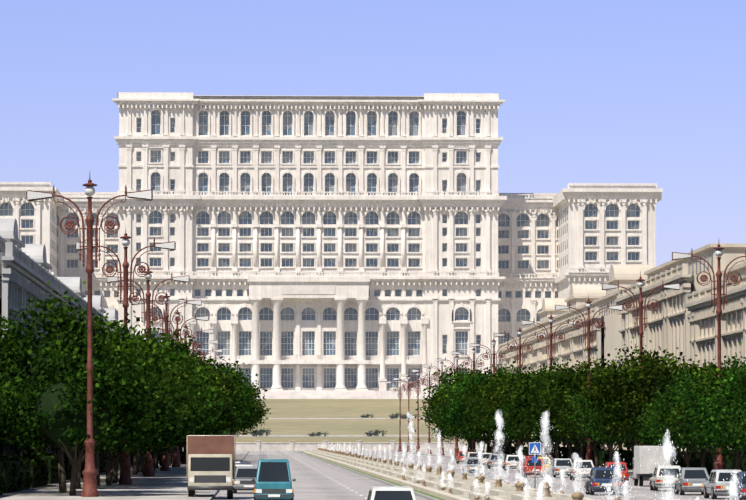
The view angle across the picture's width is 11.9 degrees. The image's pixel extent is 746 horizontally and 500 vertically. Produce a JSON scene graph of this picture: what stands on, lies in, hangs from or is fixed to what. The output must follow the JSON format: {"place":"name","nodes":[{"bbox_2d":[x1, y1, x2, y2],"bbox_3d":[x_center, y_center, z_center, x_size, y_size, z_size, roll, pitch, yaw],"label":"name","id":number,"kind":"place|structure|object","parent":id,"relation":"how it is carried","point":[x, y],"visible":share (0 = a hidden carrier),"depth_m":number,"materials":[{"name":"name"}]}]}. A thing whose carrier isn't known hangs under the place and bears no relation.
{"place":"outdoors","nodes":[
{"label":"outdoors","id":0,"kind":"place"},
{"bbox_2d":[0,451,709,499],"bbox_3d":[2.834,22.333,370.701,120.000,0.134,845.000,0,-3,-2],"label":"sidewalks","id":1,"kind":"structure","parent":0,"point":[172,484],"depth_m":194.12,"materials":[{"name":"grey concrete"}]},
{"bbox_2d":[26,174,152,496],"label":"street lamp","id":2,"kind":"object","parent":1,"relation":"on","point":[89,472],"visible":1,"depth_m":170.42,"materials":[{"name":"metal"}]},
{"bbox_2d":[76,230,175,484],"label":"street lamp","id":3,"kind":"object","parent":1,"relation":"on","point":[125,472],"visible":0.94,"depth_m":215.29,"materials":[{"name":"metal"}]},
{"bbox_2d":[107,269,189,476],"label":"street lamp","id":4,"kind":"object","parent":1,"relation":"on","point":[148,467],"visible":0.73,"depth_m":260.25,"materials":[{"name":"metal"}]},
{"bbox_2d":[131,290,201,470],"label":"street lamp","id":5,"kind":"object","parent":1,"relation":"on","point":[165,457],"visible":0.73,"depth_m":305.20,"materials":[{"name":"metal"}]},
{"bbox_2d":[151,306,208,466],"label":"street lamp","id":6,"kind":"object","parent":1,"relation":"on","point":[176,459],"visible":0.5,"depth_m":345.12,"materials":[{"name":"metal"}]},
{"bbox_2d":[158,324,213,463],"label":"street lamp","id":7,"kind":"object","parent":1,"relation":"on","point":[184,452],"visible":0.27,"depth_m":388.07,"materials":[{"name":"metal"}]},
{"bbox_2d":[170,336,217,357],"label":"street lamp","id":8,"kind":"object","parent":1,"relation":"on","point":[214,341],"visible":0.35,"depth_m":430.97,"materials":[{"name":"metal"}]},
{"bbox_2d":[0,445,745,494],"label":"sidewalk hedges","id":9,"kind":"object","parent":1,"relation":"on","point":[19,473],"visible":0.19,"depth_m":225.11,"materials":[{"name":"green plant"}]},
{"bbox_2d":[386,379,414,450],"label":"street lamp","id":10,"kind":"object","parent":1,"relation":"on","point":[400,389],"visible":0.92,"depth_m":745.38,"materials":[{"name":"metal"}]},
{"bbox_2d":[394,376,422,451],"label":"street lamp","id":11,"kind":"object","parent":1,"relation":"on","point":[408,390],"visible":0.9,"depth_m":702.53,"materials":[{"name":"metal"}]},
{"bbox_2d":[402,372,433,452],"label":"street lamp","id":12,"kind":"object","parent":1,"relation":"on","point":[417,387],"visible":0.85,"depth_m":659.61,"materials":[{"name":"metal"}]},
{"bbox_2d":[412,364,445,453],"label":"street lamp","id":13,"kind":"object","parent":1,"relation":"on","point":[427,378],"visible":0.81,"depth_m":616.68,"materials":[{"name":"metal"}]},
{"bbox_2d":[423,361,460,454],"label":"street lamp","id":14,"kind":"object","parent":1,"relation":"on","point":[442,364],"visible":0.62,"depth_m":573.89,"materials":[{"name":"metal"}]},
{"bbox_2d":[437,355,476,456],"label":"street lamp","id":15,"kind":"object","parent":1,"relation":"on","point":[456,449],"visible":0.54,"depth_m":530.85,"materials":[{"name":"metal"}]},
{"bbox_2d":[303,447,620,499],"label":"fountain basin","id":16,"kind":"object","parent":1,"relation":"on","point":[462,485],"visible":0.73,"depth_m":194.85,"materials":[{"name":"stone"}]},
{"bbox_2d":[320,410,744,499],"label":"fountain jets","id":17,"kind":"object","parent":16,"relation":"on","point":[667,449],"visible":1,"depth_m":144.16,"materials":[{"name":"white liquid"}]},
{"bbox_2d":[452,348,495,451],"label":"street lamp","id":18,"kind":"object","parent":1,"relation":"on","point":[473,441],"visible":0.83,"depth_m":488.09,"materials":[{"name":"metal"}]},
{"bbox_2d":[470,339,517,453],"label":"street lamp","id":19,"kind":"object","parent":1,"relation":"on","point":[491,364],"visible":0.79,"depth_m":445.18,"materials":[{"name":"metal"}]},
{"bbox_2d":[493,328,546,454],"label":"street lamp","id":20,"kind":"object","parent":1,"relation":"on","point":[517,349],"visible":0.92,"depth_m":402.10,"materials":[{"name":"metal"}]},
{"bbox_2d":[529,441,540,488],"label":"pedestrian crossing sign","id":21,"kind":"object","parent":1,"relation":"on","point":[535,446],"visible":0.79,"depth_m":188.62,"materials":[{"name":"blue metal"}]},
{"bbox_2d":[521,315,580,464],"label":"street lamp","id":22,"kind":"object","parent":1,"relation":"on","point":[551,338],"visible":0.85,"depth_m":359.21,"materials":[{"name":"metal"}]},
{"bbox_2d":[555,294,622,461],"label":"street lamp","id":23,"kind":"object","parent":1,"relation":"on","point":[589,456],"visible":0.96,"depth_m":317.41,"materials":[{"name":"metal"}]},
{"bbox_2d":[601,270,679,445],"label":"street lamp","id":24,"kind":"object","parent":1,"relation":"on","point":[640,284],"visible":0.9,"depth_m":273.42,"materials":[{"name":"metal"}]},
{"bbox_2d":[671,243,745,469],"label":"street lamp","id":25,"kind":"object","parent":1,"relation":"on","point":[719,463],"visible":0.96,"depth_m":227.52,"materials":[{"name":"metal"}]},
{"bbox_2d":[235,399,500,441],"bbox_3d":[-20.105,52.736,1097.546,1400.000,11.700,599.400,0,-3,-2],"label":"grassy hill","id":26,"kind":"structure","parent":0,"point":[300,420],"depth_m":891.05,"materials":[{"name":"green plant"}]},
{"bbox_2d":[0,92,662,398],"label":"palace","id":27,"kind":"structure","parent":26,"relation":"on","point":[347,247],"depth_m":999.61,"materials":[{"name":"stone"}]},
{"bbox_2d":[0,0,745,266],"label":"sky","id":28,"kind":"structure","parent":0,"point":[593,91],"materials":[{"name":"blue"}]},
{"bbox_2d":[212,451,736,499],"bbox_3d":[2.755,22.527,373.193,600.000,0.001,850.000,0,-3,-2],"label":"roadway","id":29,"kind":"structure","parent":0,"point":[311,483],"depth_m":240.28,"materials":[{"name":"grey asphalt"}]},
{"bbox_2d":[233,467,257,492],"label":"sedan car","id":30,"kind":"object","parent":29,"relation":"on","point":[244,477],"visible":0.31,"depth_m":188.81,"materials":[{"name":"grey paint"}]},
{"bbox_2d":[252,459,295,499],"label":"van","id":31,"kind":"object","parent":29,"relation":"on","point":[273,481],"visible":1,"depth_m":157.44,"materials":[{"name":"teal paint"}]},
{"bbox_2d":[235,440,503,450],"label":"wall","id":32,"kind":"structure","parent":29,"relation":"on","point":[258,445],"depth_m":797.50,"materials":[{"name":"stone"}]},
{"bbox_2d":[367,486,415,499],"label":"estate car","id":33,"kind":"object","parent":29,"relation":"on","point":[391,493],"visible":1,"depth_m":107.39,"materials":[{"name":"white paint"}]},
{"bbox_2d":[462,457,483,474],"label":"hatchback car","id":34,"kind":"object","parent":29,"relation":"on","point":[468,461],"visible":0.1,"depth_m":281.51,"materials":[{"name":"grey paint"}]},
{"bbox_2d":[487,454,504,468],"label":"sedan car","id":35,"kind":"object","parent":29,"relation":"on","point":[491,461],"visible":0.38,"depth_m":341.28,"materials":[{"name":"grey paint"}]},
{"bbox_2d":[504,455,519,470],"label":"hatchback car","id":36,"kind":"object","parent":29,"relation":"on","point":[510,463],"visible":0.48,"depth_m":320.25,"materials":[{"name":"white paint"}]},
{"bbox_2d":[521,458,545,476],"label":"sedan car","id":37,"kind":"object","parent":29,"relation":"on","point":[528,464],"visible":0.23,"depth_m":264.25,"materials":[{"name":"red paint"}]},
{"bbox_2d":[548,458,572,476],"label":"sedan car","id":38,"kind":"object","parent":29,"relation":"on","point":[559,464],"visible":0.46,"depth_m":264.84,"materials":[{"name":"silver paint"}]},
{"bbox_2d":[569,460,594,479],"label":"sedan car","id":39,"kind":"object","parent":29,"relation":"on","point":[587,466],"visible":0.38,"depth_m":246.30,"materials":[{"name":"white paint"}]},
{"bbox_2d":[584,467,622,494],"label":"hatchback car","id":40,"kind":"object","parent":29,"relation":"on","point":[599,476],"visible":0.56,"depth_m":181.85,"materials":[{"name":"blue paint"}]},
{"bbox_2d":[604,462,629,483],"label":"hatchback car","id":41,"kind":"object","parent":29,"relation":"on","point":[623,472],"visible":0.33,"depth_m":224.70,"materials":[{"name":"red paint"}]},
{"bbox_2d":[632,446,669,485],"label":"lorry","id":42,"kind":"object","parent":29,"relation":"on","point":[645,458],"visible":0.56,"depth_m":214.61,"materials":[{"name":"white paint"}]},
{"bbox_2d":[649,465,680,490],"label":"estate car","id":43,"kind":"object","parent":29,"relation":"on","point":[656,480],"visible":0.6,"depth_m":195.43,"materials":[{"name":"white paint"}]},
{"bbox_2d":[672,468,708,494],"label":"sedan car","id":44,"kind":"object","parent":29,"relation":"on","point":[695,477],"visible":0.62,"depth_m":182.65,"materials":[{"name":"grey paint"}]},
{"bbox_2d":[702,470,741,498],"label":"hatchback car","id":45,"kind":"object","parent":29,"relation":"on","point":[714,487],"visible":0.56,"depth_m":170.34,"materials":[{"name":"silver paint"}]},
{"bbox_2d":[729,472,745,499],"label":"sedan car","id":46,"kind":"object","parent":29,"relation":"on","point":[741,477],"visible":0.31,"depth_m":160.63,"materials":[{"name":"blue paint"}]},
{"label":"ground","id":47,"kind":"structure","parent":0,"visible":0},
{"bbox_2d":[0,336,24,384],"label":"tree","id":48,"kind":"object","parent":47,"relation":"on","point":[4,340],"visible":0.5,"depth_m":179.01,"materials":[{"name":"green plant"}]},
{"bbox_2d":[0,219,105,457],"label":"apartment block","id":49,"kind":"structure","parent":47,"relation":"on","point":[25,274],"depth_m":330.32,"materials":[{"name":"grey concrete"}]},
{"bbox_2d":[2,381,161,488],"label":"tree","id":50,"kind":"object","parent":47,"relation":"on","point":[78,478],"visible":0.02,"depth_m":196.01,"materials":[{"name":"green plant"}]},
{"bbox_2d":[0,328,173,495],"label":"tree","id":51,"kind":"object","parent":47,"relation":"on","point":[58,414],"visible":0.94,"depth_m":172.42,"materials":[{"name":"green plant"}]},
{"bbox_2d":[57,277,123,333],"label":"apartment block","id":52,"kind":"structure","parent":47,"relation":"on","point":[74,284],"depth_m":562.12,"materials":[{"name":"grey concrete"}]},
{"bbox_2d":[0,281,204,492],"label":"tree","id":53,"kind":"object","parent":47,"relation":"on","point":[24,364],"visible":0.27,"depth_m":180.12,"materials":[{"name":"green plant"}]},
{"bbox_2d":[9,295,195,486],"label":"tree","id":54,"kind":"object","parent":47,"relation":"on","point":[160,416],"visible":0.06,"depth_m":204.23,"materials":[{"name":"green plant"}]},
{"bbox_2d":[54,433,175,479],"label":"tree","id":55,"kind":"object","parent":47,"relation":"on","point":[112,460],"visible":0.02,"depth_m":226.37,"materials":[{"name":"green plant"}]},
{"bbox_2d":[42,337,208,448],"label":"tree","id":56,"kind":"object","parent":47,"relation":"on","point":[179,372],"depth_m":233.12,"materials":[{"name":"green plant"}]},
{"bbox_2d":[42,320,212,484],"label":"tree","id":57,"kind":"object","parent":47,"relation":"on","point":[108,469],"depth_m":211.95,"materials":[{"name":"green plant"}]},
{"bbox_2d":[129,431,184,462],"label":"tree","id":58,"kind":"object","parent":47,"relation":"on","point":[131,456],"depth_m":247.21,"materials":[{"name":"green plant"}]},
{"bbox_2d":[112,334,205,483],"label":"tree","id":59,"kind":"object","parent":47,"relation":"on","point":[118,457],"visible":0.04,"depth_m":219.44,"materials":[{"name":"green plant"}]},
{"bbox_2d":[110,316,215,466],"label":"tree","id":60,"kind":"object","parent":47,"relation":"on","point":[191,359],"visible":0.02,"depth_m":241.28,"materials":[{"name":"green plant"}]},
{"bbox_2d":[133,348,217,474],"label":"tree","id":61,"kind":"object","parent":47,"relation":"on","point":[135,467],"visible":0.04,"depth_m":270.87,"materials":[{"name":"green plant"}]},
{"bbox_2d":[128,329,223,473],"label":"tree","id":62,"kind":"object","parent":47,"relation":"on","point":[207,400],"visible":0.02,"depth_m":278.63,"materials":[{"name":"green plant"}]},
{"bbox_2d":[139,377,216,450],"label":"tree","id":63,"kind":"object","parent":47,"relation":"on","point":[198,395],"depth_m":263.03,"materials":[{"name":"green plant"}]},
{"bbox_2d":[137,331,222,471],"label":"tree","id":64,"kind":"object","parent":47,"relation":"on","point":[189,345],"depth_m":292.02,"materials":[{"name":"green plant"}]},
{"bbox_2d":[129,321,234,472],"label":"tree","id":65,"kind":"object","parent":47,"relation":"on","point":[141,457],"depth_m":285.74,"materials":[{"name":"green plant"}]},
{"bbox_2d":[152,375,228,471],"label":"tree","id":66,"kind":"object","parent":47,"relation":"on","point":[203,428],"visible":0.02,"depth_m":298.76,"materials":[{"name":"green plant"}]},
{"bbox_2d":[153,337,228,467],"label":"tree","id":67,"kind":"object","parent":47,"relation":"on","point":[156,455],"depth_m":329.14,"materials":[{"name":"green plant"}]},
{"bbox_2d":[168,349,245,466],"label":"tree","id":68,"kind":"object","parent":47,"relation":"on","point":[225,384],"visible":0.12,"depth_m":351.17,"materials":[{"name":"green plant"}]},
{"bbox_2d":[171,355,249,462],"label":"tree","id":69,"kind":"object","parent":47,"relation":"on","point":[237,399],"visible":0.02,"depth_m":400.15,"materials":[{"name":"green plant"}]},
{"bbox_2d":[187,435,234,498],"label":"lorry","id":70,"kind":"object","parent":47,"relation":"on","point":[210,462],"visible":0.92,"depth_m":169.41,"materials":[{"name":"beige paint"}]},
{"bbox_2d":[198,355,257,430],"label":"tree","id":71,"kind":"object","parent":47,"relation":"on","point":[238,378],"visible":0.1,"depth_m":426.75,"materials":[{"name":"green plant"}]},
{"bbox_2d":[223,380,262,436],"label":"tree","id":72,"kind":"object","parent":47,"relation":"on","point":[249,420],"visible":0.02,"depth_m":473.72,"materials":[{"name":"green plant"}]},
{"bbox_2d":[224,373,270,434],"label":"tree","id":73,"kind":"object","parent":47,"relation":"on","point":[267,409],"visible":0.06,"depth_m":580.85,"materials":[{"name":"green plant"}]},
{"bbox_2d":[227,373,270,434],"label":"tree","id":74,"kind":"object","parent":47,"relation":"on","point":[257,401],"visible":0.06,"depth_m":527.46,"materials":[{"name":"green plant"}]},
{"bbox_2d":[420,365,476,451],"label":"tree","id":75,"kind":"object","parent":47,"relation":"on","point":[436,399],"visible":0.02,"depth_m":504.52,"materials":[{"name":"green plant"}]},
{"bbox_2d":[429,399,472,451],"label":"tree","id":76,"kind":"object","parent":47,"relation":"on","point":[470,445],"depth_m":496.13,"materials":[{"name":"green plant"}]},
{"bbox_2d":[412,364,490,431],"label":"tree","id":77,"kind":"object","parent":47,"relation":"on","point":[444,382],"depth_m":519.48,"materials":[{"name":"green plant"}]},
{"bbox_2d":[428,385,484,451],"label":"tree","id":78,"kind":"object","parent":47,"relation":"on","point":[444,430],"visible":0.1,"depth_m":481.83,"materials":[{"name":"green plant"}]},
{"bbox_2d":[426,359,515,452],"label":"tree","id":79,"kind":"object","parent":47,"relation":"on","point":[441,414],"visible":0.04,"depth_m":465.20,"materials":[{"name":"green plant"}]},
{"bbox_2d":[435,360,531,453],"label":"tree","id":80,"kind":"object","parent":47,"relation":"on","point":[456,408],"visible":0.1,"depth_m":443.19,"materials":[{"name":"green plant"}]},
{"bbox_2d":[452,367,517,454],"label":"tree","id":81,"kind":"object","parent":47,"relation":"on","point":[469,401],"visible":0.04,"depth_m":415.96,"materials":[{"name":"green plant"}]},
{"bbox_2d":[447,387,525,455],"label":"tree","id":82,"kind":"object","parent":47,"relation":"on","point":[466,416],"depth_m":407.80,"materials":[{"name":"green plant"}]},
{"bbox_2d":[463,395,512,454],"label":"tree","id":83,"kind":"object","parent":47,"relation":"on","point":[509,443],"depth_m":423.07,"materials":[{"name":"green plant"}]},
{"bbox_2d":[476,366,540,455],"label":"tree","id":84,"kind":"object","parent":47,"relation":"on","point":[494,398],"visible":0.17,"depth_m":392.12,"materials":[{"name":"green plant"}]},
{"bbox_2d":[467,364,565,455],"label":"tree","id":85,"kind":"object","parent":47,"relation":"on","point":[495,384],"visible":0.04,"depth_m":400.32,"materials":[{"name":"green plant"}]},
{"bbox_2d":[488,365,563,456],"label":"tree","id":86,"kind":"object","parent":47,"relation":"on","point":[520,432],"visible":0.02,"depth_m":372.14,"materials":[{"name":"green plant"}]},
{"bbox_2d":[480,403,577,456],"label":"tree","id":87,"kind":"object","parent":47,"relation":"on","point":[506,434],"visible":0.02,"depth_m":378.58,"materials":[{"name":"green plant"}]},
{"bbox_2d":[488,363,580,457],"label":"tree","id":88,"kind":"object","parent":47,"relation":"on","point":[508,422],"visible":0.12,"depth_m":364.37,"materials":[{"name":"green plant"}]},
{"bbox_2d":[498,356,578,462],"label":"tree","id":89,"kind":"object","parent":47,"relation":"on","point":[520,401],"visible":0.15,"depth_m":341.24,"materials":[{"name":"green plant"}]},
{"bbox_2d":[499,359,580,457],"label":"tree","id":90,"kind":"object","parent":47,"relation":"on","point":[523,430],"visible":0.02,"depth_m":357.54,"materials":[{"name":"green plant"}]},
{"bbox_2d":[519,349,623,459],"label":"tree","id":91,"kind":"object","parent":47,"relation":"on","point":[534,400],"visible":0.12,"depth_m":327.06,"materials":[{"name":"green plant"}]},
{"bbox_2d":[529,403,615,459],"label":"tree","id":92,"kind":"object","parent":47,"relation":"on","point":[578,449],"visible":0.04,"depth_m":333.44,"materials":[{"name":"green plant"}]},
{"bbox_2d":[498,264,652,449],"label":"apartment block","id":93,"kind":"structure","parent":47,"relation":"on","point":[607,337],"depth_m":546.32,"materials":[{"name":"beige concrete"}]},
{"bbox_2d":[527,349,629,466],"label":"tree","id":94,"kind":"object","parent":47,"relation":"on","point":[552,405],"visible":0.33,"depth_m":318.60,"materials":[{"name":"green plant"}]},
{"bbox_2d":[553,387,633,461],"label":"tree","id":95,"kind":"object","parent":47,"relation":"on","point":[569,421],"visible":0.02,"depth_m":311.76,"materials":[{"name":"green plant"}]},
{"bbox_2d":[577,388,639,447],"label":"tree","id":96,"kind":"object","parent":47,"relation":"on","point":[598,419],"visible":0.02,"depth_m":274.59,"materials":[{"name":"green plant"}]},
{"bbox_2d":[568,355,655,450],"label":"tree","id":97,"kind":"object","parent":47,"relation":"on","point":[584,413],"visible":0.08,"depth_m":281.48,"materials":[{"name":"green plant"}]},
{"bbox_2d":[600,398,685,451],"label":"tree","id":98,"kind":"object","parent":47,"relation":"on","point":[635,432],"visible":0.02,"depth_m":267.38,"materials":[{"name":"green plant"}]},
{"bbox_2d":[611,336,696,444],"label":"tree","id":99,"kind":"object","parent":47,"relation":"on","point":[650,353],"visible":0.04,"depth_m":346.72,"materials":[{"name":"green plant"}]},
{"bbox_2d":[564,336,745,445],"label":"tree","id":100,"kind":"object","parent":47,"relation":"on","point":[634,393],"visible":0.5,"depth_m":258.72,"materials":[{"name":"green plant"}]},
{"bbox_2d":[626,385,700,467],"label":"tree","id":101,"kind":"object","parent":47,"relation":"on","point":[644,426],"visible":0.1,"depth_m":251.29,"materials":[{"name":"green plant"}]},
{"bbox_2d":[614,243,745,450],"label":"apartment block","id":102,"kind":"structure","parent":47,"relation":"on","point":[668,327],"depth_m":413.51,"materials":[{"name":"beige concrete"}]},
{"bbox_2d":[643,373,732,467],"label":"tree","id":103,"kind":"object","parent":47,"relation":"on","point":[692,446],"visible":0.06,"depth_m":244.38,"materials":[{"name":"green plant"}]},
{"bbox_2d":[640,357,744,469],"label":"tree","id":104,"kind":"object","parent":47,"relation":"on","point":[661,421],"visible":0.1,"depth_m":236.61,"materials":[{"name":"green plant"}]},
{"bbox_2d":[656,352,745,469],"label":"tree","id":105,"kind":"object","parent":47,"relation":"on","point":[703,380],"visible":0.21,"depth_m":223.05,"materials":[{"name":"green plant"}]},
{"bbox_2d":[677,342,745,458],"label":"tree","id":106,"kind":"object","parent":47,"relation":"on","point":[701,413],"visible":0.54,"depth_m":207.81,"materials":[{"name":"green plant"}]},
{"bbox_2d":[684,262,745,449],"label":"apartment block","id":107,"kind":"structure","parent":47,"relation":"on","point":[702,318],"depth_m":370.08,"materials":[{"name":"beige concrete"}]},
{"bbox_2d":[689,410,745,457],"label":"tree","id":108,"kind":"object","parent":47,"relation":"on","point":[721,450],"visible":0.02,"depth_m":214.75,"materials":[{"name":"green plant"}]},
{"bbox_2d":[707,381,745,450],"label":"tree","id":109,"kind":"object","parent":47,"relation":"on","point":[723,421],"visible":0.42,"depth_m":198.45,"materials":[{"name":"green plant"}]},
{"bbox_2d":[726,384,745,455],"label":"tree","id":110,"kind":"object","parent":47,"relation":"on","point":[741,412],"visible":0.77,"depth_m":193.37,"materials":[{"name":"green plant"}]},
{"bbox_2d":[727,365,745,439],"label":"tree","id":111,"kind":"object","parent":47,"relation":"on","point":[742,382],"visible":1,"depth_m":185.21,"materials":[{"name":"green plant"}]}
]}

